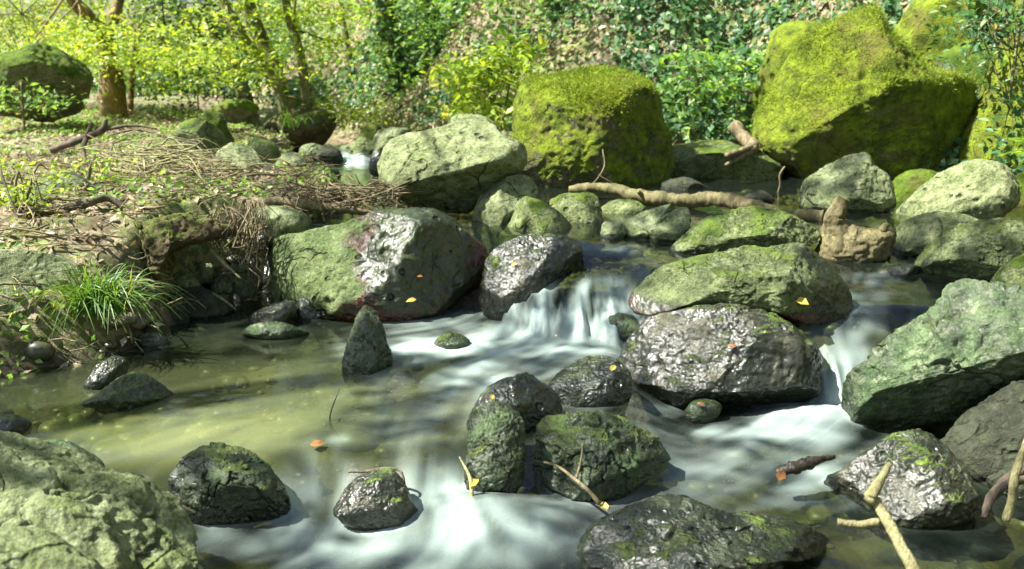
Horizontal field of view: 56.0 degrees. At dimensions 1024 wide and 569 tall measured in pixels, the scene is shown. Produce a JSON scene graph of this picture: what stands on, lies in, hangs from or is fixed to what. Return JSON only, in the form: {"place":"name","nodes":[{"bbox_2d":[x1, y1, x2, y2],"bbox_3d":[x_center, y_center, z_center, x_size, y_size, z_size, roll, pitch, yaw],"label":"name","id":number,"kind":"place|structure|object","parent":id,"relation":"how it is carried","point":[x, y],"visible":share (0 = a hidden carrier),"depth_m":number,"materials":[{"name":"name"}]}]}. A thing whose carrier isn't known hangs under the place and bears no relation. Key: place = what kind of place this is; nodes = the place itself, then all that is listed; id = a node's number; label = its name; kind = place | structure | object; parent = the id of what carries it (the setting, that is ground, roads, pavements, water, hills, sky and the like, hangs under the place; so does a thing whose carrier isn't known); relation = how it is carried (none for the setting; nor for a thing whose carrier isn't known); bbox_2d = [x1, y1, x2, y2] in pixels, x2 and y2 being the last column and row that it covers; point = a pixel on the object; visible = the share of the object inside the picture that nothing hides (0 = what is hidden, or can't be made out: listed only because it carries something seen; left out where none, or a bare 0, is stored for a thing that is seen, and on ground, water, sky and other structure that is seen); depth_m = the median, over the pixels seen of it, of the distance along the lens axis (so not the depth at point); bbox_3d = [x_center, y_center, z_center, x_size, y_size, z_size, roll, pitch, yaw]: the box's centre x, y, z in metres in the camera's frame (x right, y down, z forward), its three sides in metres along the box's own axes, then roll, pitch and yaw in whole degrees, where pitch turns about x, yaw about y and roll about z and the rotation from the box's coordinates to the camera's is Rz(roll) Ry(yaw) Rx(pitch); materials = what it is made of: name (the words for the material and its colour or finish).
{"place":"outdoors","nodes":[
{"label":"outdoors","id":0,"kind":"place"},
{"bbox_2d":[0,0,266,22],"label":"sky","id":1,"kind":"structure","parent":0,"point":[191,5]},
{"bbox_2d":[322,144,371,189],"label":"upstream water","id":2,"kind":"structure","parent":0,"point":[349,159],"depth_m":7.27,"materials":[{"name":"white liquid"}]},
{"bbox_2d":[316,146,342,165],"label":"rounded rock","id":3,"kind":"object","parent":2,"relation":"on","point":[334,154],"visible":0.84,"depth_m":7.23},
{"bbox_2d":[348,136,373,164],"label":"rounded rock","id":4,"kind":"object","parent":2,"relation":"on","point":[361,144],"visible":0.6,"depth_m":7.49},
{"bbox_2d":[0,0,1023,568],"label":"ground","id":5,"kind":"structure","parent":0,"point":[294,544],"depth_m":3.96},
{"bbox_2d":[0,156,84,220],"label":"weed","id":6,"kind":"object","parent":5,"relation":"on","point":[21,195],"visible":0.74,"depth_m":4.42,"materials":[{"name":"green plant"}]},
{"bbox_2d":[0,248,85,311],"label":"buried boulder","id":7,"kind":"object","parent":5,"relation":"on","point":[13,262],"visible":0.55,"depth_m":3.77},
{"bbox_2d":[0,42,93,122],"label":"mossy boulder","id":8,"kind":"object","parent":5,"relation":"on","point":[43,64],"visible":0.89,"depth_m":9.23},
{"bbox_2d":[0,76,102,133],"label":"weed","id":9,"kind":"object","parent":5,"relation":"on","point":[28,99],"visible":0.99,"depth_m":8.86,"materials":[{"name":"green plant"}]},
{"bbox_2d":[0,525,104,568],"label":"pale boulder","id":10,"kind":"object","parent":5,"relation":"on","point":[30,547],"visible":1,"depth_m":1.85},
{"bbox_2d":[29,171,94,198],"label":"buried boulder","id":11,"kind":"object","parent":5,"relation":"on","point":[77,179],"visible":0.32,"depth_m":4.95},
{"bbox_2d":[11,194,132,217],"bbox_3d":[-2.041,-0.330,4.405,0.685,0.127,0.127,-10,17,-34],"label":"fallen branch","id":12,"kind":"object","parent":5,"relation":"on","point":[100,198],"visible":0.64,"depth_m":4.44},
{"bbox_2d":[0,0,156,69],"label":"shrub","id":13,"kind":"object","parent":5,"relation":"on","point":[53,3],"visible":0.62,"depth_m":11.44,"materials":[{"name":"green plant"}]},
{"bbox_2d":[50,146,137,187],"bbox_3d":[-2.334,-0.623,5.378,0.422,0.256,0.788,-8,16,-30],"label":"weed","id":14,"kind":"object","parent":5,"relation":"on","point":[104,169],"visible":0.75,"depth_m":5.45,"materials":[{"name":"green plant"}]},
{"bbox_2d":[0,430,202,568],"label":"layered boulder","id":15,"kind":"object","parent":5,"relation":"on","point":[107,518],"visible":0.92,"depth_m":2.21,"materials":[{"name":"stone"}]},
{"bbox_2d":[6,252,198,337],"bbox_3d":[-1.601,0.021,3.770,0.725,0.340,0.677,0,14,0],"label":"grass tuft","id":16,"kind":"object","parent":5,"relation":"on","point":[96,298],"visible":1,"depth_m":3.71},
{"bbox_2d":[49,118,156,164],"bbox_3d":[-2.613,-0.903,6.070,0.700,0.275,0.234,0,14,0],"label":"fallen branch","id":17,"kind":"object","parent":5,"relation":"on","point":[83,139],"visible":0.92,"depth_m":6.13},
{"bbox_2d":[0,0,331,117],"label":"broadleaf tree","id":18,"kind":"object","parent":5,"relation":"on","point":[111,94],"visible":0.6,"depth_m":11.60,"materials":[{"name":"green plant"}]},
{"bbox_2d":[76,127,263,186],"bbox_3d":[-1.965,-0.785,5.696,1.587,0.327,0.831,11,18,38],"label":"pile","id":19,"kind":"object","parent":5,"relation":"on","point":[162,158],"visible":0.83,"depth_m":5.58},
{"bbox_2d":[0,103,354,379],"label":"ground plants","id":20,"kind":"object","parent":5,"relation":"on","point":[19,316],"visible":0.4,"depth_m":5.87,"materials":[{"name":"green plant"}]},
{"bbox_2d":[167,292,190,327],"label":"shaded rock","id":21,"kind":"object","parent":5,"relation":"on","point":[180,318],"visible":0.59,"depth_m":4.28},
{"bbox_2d":[0,139,361,371],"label":"twig litter","id":22,"kind":"object","parent":5,"relation":"on","point":[89,235],"visible":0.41,"depth_m":4.93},
{"bbox_2d":[138,212,242,284],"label":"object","id":23,"kind":"object","parent":5,"relation":"on","point":[164,237],"visible":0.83,"depth_m":4.26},
{"bbox_2d":[175,118,226,157],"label":"angular rock","id":24,"kind":"object","parent":5,"relation":"on","point":[202,128],"visible":0.59,"depth_m":6.52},
{"bbox_2d":[178,286,233,325],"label":"shaded rock","id":25,"kind":"object","parent":5,"relation":"on","point":[215,310],"visible":0.74,"depth_m":4.37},
{"bbox_2d":[92,20,330,120],"bbox_3d":[-4.101,-2.793,12.916,3.436,1.431,3.232,0,14,0],"label":"shrub","id":26,"kind":"object","parent":5,"relation":"on","point":[261,96],"visible":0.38,"depth_m":12.69,"materials":[{"name":"green plant"}]},
{"bbox_2d":[199,111,234,143],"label":"mossy boulder","id":27,"kind":"object","parent":5,"relation":"on","point":[218,120],"visible":0.47,"depth_m":6.78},
{"bbox_2d":[90,0,364,129],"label":"evergreen tree","id":28,"kind":"object","parent":5,"relation":"on","point":[254,120],"visible":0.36,"depth_m":12.29,"materials":[{"name":"green plant"}]},
{"bbox_2d":[208,98,258,123],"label":"mossy boulder","id":29,"kind":"object","parent":5,"relation":"on","point":[235,111],"visible":0.87,"depth_m":9.54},
{"bbox_2d":[214,142,263,171],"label":"pale boulder","id":30,"kind":"object","parent":5,"relation":"on","point":[239,149],"visible":0.43,"depth_m":5.95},
{"bbox_2d":[247,136,280,165],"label":"rounded rock","id":31,"kind":"object","parent":5,"relation":"on","point":[264,147],"visible":0.54,"depth_m":6.41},
{"bbox_2d":[249,205,310,245],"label":"rounded rock","id":32,"kind":"object","parent":5,"relation":"on","point":[291,220],"visible":0.48,"depth_m":4.72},
{"bbox_2d":[133,0,443,152],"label":"leaning tree","id":33,"kind":"object","parent":5,"relation":"on","point":[260,52],"visible":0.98,"depth_m":9.81,"materials":[{"name":"green plant"}]},
{"bbox_2d":[263,107,337,151],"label":"mossy boulder","id":34,"kind":"object","parent":5,"relation":"on","point":[316,131],"visible":0.64,"depth_m":9.87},
{"bbox_2d":[246,197,373,214],"bbox_3d":[-1.020,-0.393,4.910,0.656,0.115,0.071,-1,14,-4],"label":"bank log","id":35,"kind":"object","parent":5,"relation":"on","point":[291,202],"visible":0.73,"depth_m":4.88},
{"bbox_2d":[197,164,433,300],"bbox_3d":[-1.094,-0.315,4.894,1.250,0.541,0.866,-13,19,-41],"label":"hanging root mat","id":36,"kind":"object","parent":5,"relation":"hanging from","point":[322,194],"visible":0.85,"depth_m":4.77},
{"bbox_2d":[278,88,404,137],"bbox_3d":[-1.732,-1.791,10.144,1.339,0.551,1.867,0,14,0],"label":"shrub","id":37,"kind":"object","parent":5,"relation":"on","point":[317,102],"visible":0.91,"depth_m":9.91,"materials":[{"name":"green plant"}]},
{"bbox_2d":[282,0,432,78],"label":"thin tree","id":38,"kind":"object","parent":5,"relation":"on","point":[345,31],"visible":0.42,"depth_m":12.57,"materials":[{"name":"green plant"}]},
{"bbox_2d":[268,207,487,333],"bbox_3d":[-0.636,-0.069,4.543,1.047,0.590,0.692,0,14,0],"label":"wet boulder","id":39,"kind":"object","parent":5,"relation":"on","point":[379,261],"visible":0.81,"depth_m":4.36,"materials":[{"name":"stone"}]},
{"bbox_2d":[0,0,781,123],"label":"undergrowth","id":40,"kind":"object","parent":5,"relation":"on","point":[445,41],"visible":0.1,"depth_m":11.23,"materials":[{"name":"green plant"}]},
{"bbox_2d":[319,0,473,99],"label":"ivy clad tree","id":41,"kind":"object","parent":5,"relation":"on","point":[388,34],"visible":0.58,"depth_m":11.15,"materials":[{"name":"green plant"}]},
{"bbox_2d":[357,0,476,44],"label":"thin tree","id":42,"kind":"object","parent":5,"relation":"on","point":[436,11],"visible":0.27,"depth_m":11.70,"materials":[{"name":"green plant"}]},
{"bbox_2d":[403,28,554,131],"bbox_3d":[-0.289,-1.649,8.161,1.300,1.026,1.273,0,14,0],"label":"sapling","id":43,"kind":"object","parent":5,"relation":"on","point":[487,74],"visible":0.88,"depth_m":8.01,"materials":[{"name":"green plant"}]},
{"bbox_2d":[355,0,604,57],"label":"ivy clad tree","id":44,"kind":"object","parent":5,"relation":"on","point":[490,6],"visible":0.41,"depth_m":9.11,"materials":[{"name":"green plant"}]},
{"bbox_2d":[471,174,537,255],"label":"angular rock","id":45,"kind":"object","parent":5,"relation":"on","point":[494,209],"visible":0.67,"depth_m":5.06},
{"bbox_2d":[0,0,1009,376],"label":"leaf litter","id":46,"kind":"object","parent":5,"relation":"on","point":[136,208],"visible":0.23,"depth_m":8.59,"materials":[{"name":"plant"}]},
{"bbox_2d":[0,189,1023,568],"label":"streambed pebbles","id":47,"kind":"object","parent":5,"relation":"on","point":[430,545],"visible":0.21,"depth_m":3.57,"materials":[{"name":"stone"}]},
{"bbox_2d":[173,271,200,292],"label":"shaded rock","id":48,"kind":"object","parent":47,"relation":"on","point":[183,279],"visible":0.67,"depth_m":4.45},
{"bbox_2d":[466,372,562,441],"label":"wet rock","id":49,"kind":"object","parent":5,"relation":"on","point":[532,399],"visible":0.62,"depth_m":3.09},
{"bbox_2d":[478,233,583,325],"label":"wet boulder","id":50,"kind":"object","parent":5,"relation":"on","point":[542,261],"visible":0.89,"depth_m":4.30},
{"bbox_2d":[91,0,1023,175],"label":"ivy ground cover","id":51,"kind":"object","parent":5,"relation":"on","point":[715,26],"visible":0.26,"depth_m":8.89,"materials":[{"name":"green plant"}]},
{"bbox_2d":[547,192,604,257],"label":"rounded rock","id":52,"kind":"object","parent":5,"relation":"on","point":[581,213],"visible":0.68,"depth_m":5.07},
{"bbox_2d":[510,63,678,206],"bbox_3d":[0.489,-0.977,6.498,1.067,1.015,0.953,-13,19,-42],"label":"mossy boulder","id":53,"kind":"object","parent":5,"relation":"on","point":[568,126],"visible":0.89,"depth_m":6.13,"materials":[{"name":"plant"}]},
{"bbox_2d":[526,410,670,508],"bbox_3d":[0.254,0.532,3.004,0.387,0.294,0.375,-13,19,-43],"label":"wet rock","id":54,"kind":"object","parent":5,"relation":"on","point":[622,457],"visible":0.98,"depth_m":2.89,"materials":[{"name":"stone"}]},
{"bbox_2d":[532,443,601,504],"bbox_3d":[0.166,0.533,2.812,0.160,0.126,0.277,-3,14,-11],"label":"twig","id":55,"kind":"object","parent":54,"relation":"on","point":[597,501],"visible":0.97,"depth_m":2.77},
{"bbox_2d":[635,38,765,138],"bbox_3d":[1.656,-1.599,8.006,1.331,0.886,1.502,-6,15,-24],"label":"sapling","id":56,"kind":"object","parent":5,"relation":"on","point":[727,78],"visible":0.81,"depth_m":7.73,"materials":[{"name":"green plant"}]},
{"bbox_2d":[617,303,822,416],"bbox_3d":[0.792,0.287,3.715,0.770,0.468,0.558,0,14,0],"label":"wet boulder","id":57,"kind":"object","parent":5,"relation":"on","point":[679,360],"visible":0.94,"depth_m":3.54,"materials":[{"name":"stone"}]},
{"bbox_2d":[628,242,853,325],"bbox_3d":[0.913,-0.007,3.845,0.878,0.329,0.502,0,14,0],"label":"mossy boulder","id":58,"kind":"object","parent":57,"relation":"on","point":[780,280],"visible":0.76,"depth_m":3.72,"materials":[{"name":"stone"}]},
{"bbox_2d":[672,139,783,190],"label":"overhanging slab","id":59,"kind":"structure","parent":5,"relation":"on","point":[704,159],"depth_m":6.58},
{"bbox_2d":[724,120,758,165],"bbox_3d":[1.570,-0.971,6.557,0.226,0.259,0.684,3,14,13],"label":"fallen branch","id":60,"kind":"object","parent":59,"relation":"on","point":[746,140],"visible":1,"depth_m":6.56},
{"bbox_2d":[752,20,824,112],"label":"mossy boulder","id":61,"kind":"object","parent":5,"relation":"on","point":[785,38],"visible":0.41,"depth_m":7.37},
{"bbox_2d":[750,2,980,181],"bbox_3d":[2.453,-1.303,6.753,1.534,1.301,1.240,0,14,0],"label":"mossy boulder","id":62,"kind":"object","parent":5,"relation":"on","point":[878,90],"visible":0.88,"depth_m":6.39,"materials":[{"name":"plant"}]},
{"bbox_2d":[824,428,979,535],"bbox_3d":[1.157,0.586,2.837,0.407,0.305,0.366,0,14,0],"label":"wet boulder","id":63,"kind":"object","parent":5,"relation":"on","point":[930,487],"visible":0.92,"depth_m":2.75,"materials":[{"name":"stone"}]},
{"bbox_2d":[836,278,1023,446],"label":"wet boulder","id":64,"kind":"object","parent":5,"relation":"on","point":[948,359],"visible":0.94,"depth_m":3.22,"materials":[{"name":"stone"}]},
{"bbox_2d":[894,0,986,66],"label":"mossy boulder","id":65,"kind":"object","parent":5,"relation":"on","point":[912,29],"visible":0.39,"depth_m":6.95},
{"bbox_2d":[890,159,1020,230],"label":"pitted boulder","id":66,"kind":"object","parent":5,"relation":"on","point":[981,189],"visible":0.72,"depth_m":5.05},
{"bbox_2d":[935,40,995,99],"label":"mossy boulder","id":67,"kind":"object","parent":5,"relation":"on","point":[952,53],"visible":0.17,"depth_m":6.79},
{"bbox_2d":[911,217,1023,292],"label":"rounded rock","id":68,"kind":"object","parent":5,"relation":"on","point":[984,249],"visible":0.75,"depth_m":4.04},
{"bbox_2d":[940,380,1023,518],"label":"shaded rock","id":69,"kind":"object","parent":5,"relation":"on","point":[982,440],"visible":0.62,"depth_m":2.97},
{"bbox_2d":[954,0,1023,167],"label":"rock wall","id":70,"kind":"structure","parent":5,"relation":"on","point":[980,134],"depth_m":6.26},
{"bbox_2d":[914,0,1023,165],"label":"hanging ivy","id":71,"kind":"object","parent":70,"relation":"hanging from","point":[1007,23],"visible":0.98,"depth_m":5.73,"materials":[{"name":"green plant"}]},
{"bbox_2d":[1004,172,1023,217],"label":"rounded rock","id":72,"kind":"object","parent":5,"relation":"on","point":[1015,212],"visible":0.15,"depth_m":5.55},
{"bbox_2d":[101,163,1017,559],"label":"water","id":73,"kind":"structure","parent":0,"point":[179,437],"depth_m":3.20,"materials":[{"name":"white liquid"}]},
{"bbox_2d":[0,414,31,434],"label":"wet rock","id":74,"kind":"object","parent":73,"relation":"on","point":[19,424],"visible":0.82,"depth_m":3.08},
{"bbox_2d":[44,439,108,467],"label":"rounded rock","id":75,"kind":"object","parent":73,"relation":"on","point":[65,444],"visible":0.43,"depth_m":2.82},
{"bbox_2d":[82,355,130,392],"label":"wet rock","id":76,"kind":"object","parent":73,"relation":"on","point":[105,372],"visible":0.82,"depth_m":3.46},
{"bbox_2d":[80,372,175,414],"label":"wet rock","id":77,"kind":"object","parent":73,"relation":"in","point":[133,393],"visible":1,"depth_m":3.29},
{"bbox_2d":[136,332,168,349],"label":"shaded rock","id":78,"kind":"object","parent":73,"relation":"on","point":[151,340],"visible":0.89,"depth_m":3.94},
{"bbox_2d":[211,273,234,301],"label":"shaded rock","id":79,"kind":"object","parent":73,"relation":"on","point":[224,289],"visible":0.77,"depth_m":4.60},
{"bbox_2d":[167,442,290,532],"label":"wet rock","id":80,"kind":"object","parent":73,"relation":"on","point":[222,487],"visible":0.94,"depth_m":2.70,"materials":[{"name":"stone"}]},
{"bbox_2d":[233,263,258,297],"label":"shaded rock","id":81,"kind":"object","parent":73,"relation":"on","point":[241,290],"visible":0.62,"depth_m":4.64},
{"bbox_2d":[248,300,296,324],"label":"wet rock","id":82,"kind":"object","parent":73,"relation":"on","point":[285,311],"visible":0.71,"depth_m":4.21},
{"bbox_2d":[242,321,308,345],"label":"wet rock","id":83,"kind":"object","parent":73,"relation":"on","point":[274,333],"visible":1,"depth_m":4.04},
{"bbox_2d":[293,297,321,325],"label":"wet rock","id":84,"kind":"object","parent":73,"relation":"on","point":[306,313],"visible":0.73,"depth_m":4.33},
{"bbox_2d":[341,305,392,386],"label":"pointed rock","id":85,"kind":"object","parent":73,"relation":"in","point":[367,359],"visible":1,"depth_m":3.62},
{"bbox_2d":[333,468,419,534],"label":"wet rock","id":86,"kind":"object","parent":73,"relation":"on","point":[376,499],"visible":0.92,"depth_m":2.67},
{"bbox_2d":[372,127,410,150],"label":"pale boulder","id":87,"kind":"object","parent":73,"relation":"on","point":[382,137],"visible":0.56,"depth_m":7.27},
{"bbox_2d":[434,332,469,352],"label":"wet rock","id":88,"kind":"object","parent":73,"relation":"on","point":[450,340],"visible":0.87,"depth_m":3.92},
{"bbox_2d":[377,117,527,213],"bbox_3d":[-0.324,-0.646,5.272,0.817,0.529,0.630,0,14,0],"label":"smooth boulder","id":89,"kind":"object","parent":73,"relation":"on","point":[461,165],"visible":0.85,"depth_m":5.08,"materials":[{"name":"stone"}]},
{"bbox_2d":[464,401,526,504],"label":"oval rock","id":90,"kind":"object","parent":73,"relation":"on","point":[496,459],"visible":0.98,"depth_m":2.82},
{"bbox_2d":[499,196,576,243],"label":"angular rock","id":91,"kind":"object","parent":73,"relation":"on","point":[532,215],"visible":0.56,"depth_m":4.87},
{"bbox_2d":[548,355,632,414],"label":"wet rock","id":92,"kind":"object","parent":73,"relation":"in","point":[589,384],"visible":0.73,"depth_m":3.32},
{"bbox_2d":[600,220,625,244],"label":"rounded rock","id":93,"kind":"object","parent":73,"relation":"on","point":[612,232],"visible":1,"depth_m":4.66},
{"bbox_2d":[601,199,645,221],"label":"rounded rock","id":94,"kind":"object","parent":73,"relation":"on","point":[622,210],"visible":0.54,"depth_m":5.33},
{"bbox_2d":[608,313,639,341],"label":"wet rock","id":95,"kind":"object","parent":73,"relation":"in","point":[625,324],"visible":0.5,"depth_m":4.03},
{"bbox_2d":[623,203,674,245],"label":"flat slab","id":96,"kind":"structure","parent":73,"relation":"on","point":[638,225],"depth_m":4.70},
{"bbox_2d":[658,177,707,193],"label":"flat slab","id":97,"kind":"structure","parent":73,"relation":"on","point":[681,185],"depth_m":6.13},
{"bbox_2d":[574,493,829,568],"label":"wet rock","id":98,"kind":"object","parent":73,"relation":"in","point":[671,531],"visible":1,"depth_m":2.46,"materials":[{"name":"stone"}]},
{"bbox_2d":[684,398,721,425],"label":"wet rock","id":99,"kind":"object","parent":73,"relation":"on","point":[709,412],"visible":0.99,"depth_m":3.44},
{"bbox_2d":[668,206,820,258],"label":"rounded rock","id":100,"kind":"object","parent":73,"relation":"on","point":[760,226],"visible":0.68,"depth_m":4.30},
{"bbox_2d":[569,183,823,225],"bbox_3d":[1.003,-0.469,5.462,1.497,0.141,0.137,8,16,29],"label":"fallen log","id":101,"kind":"object","parent":100,"relation":"on","point":[716,199],"visible":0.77,"depth_m":5.44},
{"bbox_2d":[774,455,835,475],"bbox_3d":[0.878,0.537,2.859,0.222,0.047,0.048,-5,15,-20],"label":"bark piece","id":102,"kind":"object","parent":73,"relation":"on","point":[798,466],"visible":0.91,"depth_m":2.84,"materials":[{"name":"black wood"}]},
{"bbox_2d":[798,152,894,221],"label":"rounded rock","id":103,"kind":"object","parent":73,"relation":"on","point":[862,183],"visible":0.85,"depth_m":5.35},
{"bbox_2d":[814,195,896,278],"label":"rock","id":104,"kind":"object","parent":73,"relation":"on","point":[846,248],"visible":0.91,"depth_m":4.30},
{"bbox_2d":[837,462,919,568],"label":"broken branch","id":105,"kind":"object","parent":73,"relation":"in","point":[871,497],"visible":1,"depth_m":2.24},
{"bbox_2d":[870,263,922,282],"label":"flat slab","id":106,"kind":"structure","parent":73,"relation":"on","point":[900,273],"depth_m":4.14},
{"bbox_2d":[886,168,937,225],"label":"rounded rock","id":107,"kind":"object","parent":73,"relation":"on","point":[908,183],"visible":0.45,"depth_m":5.71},
{"bbox_2d":[886,211,977,264],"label":"rounded rock","id":108,"kind":"object","parent":73,"relation":"on","point":[916,234],"visible":0.63,"depth_m":4.36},
{"bbox_2d":[981,463,1023,518],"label":"tree root","id":109,"kind":"object","parent":73,"relation":"in","point":[999,488],"visible":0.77,"depth_m":2.66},
{"bbox_2d":[986,462,1023,507],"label":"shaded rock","id":110,"kind":"object","parent":73,"relation":"in","point":[992,479],"visible":0.36,"depth_m":2.89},
{"bbox_2d":[989,253,1023,285],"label":"rounded rock","id":111,"kind":"object","parent":73,"relation":"on","point":[1011,271],"visible":0.52,"depth_m":3.81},
{"bbox_2d":[1002,439,1023,521],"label":"broken branch","id":112,"kind":"object","parent":73,"relation":"in","point":[1012,498],"visible":1,"depth_m":2.55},
{"bbox_2d":[646,207,690,250],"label":"rock","id":113,"kind":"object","parent":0,"point":[666,232],"depth_m":4.58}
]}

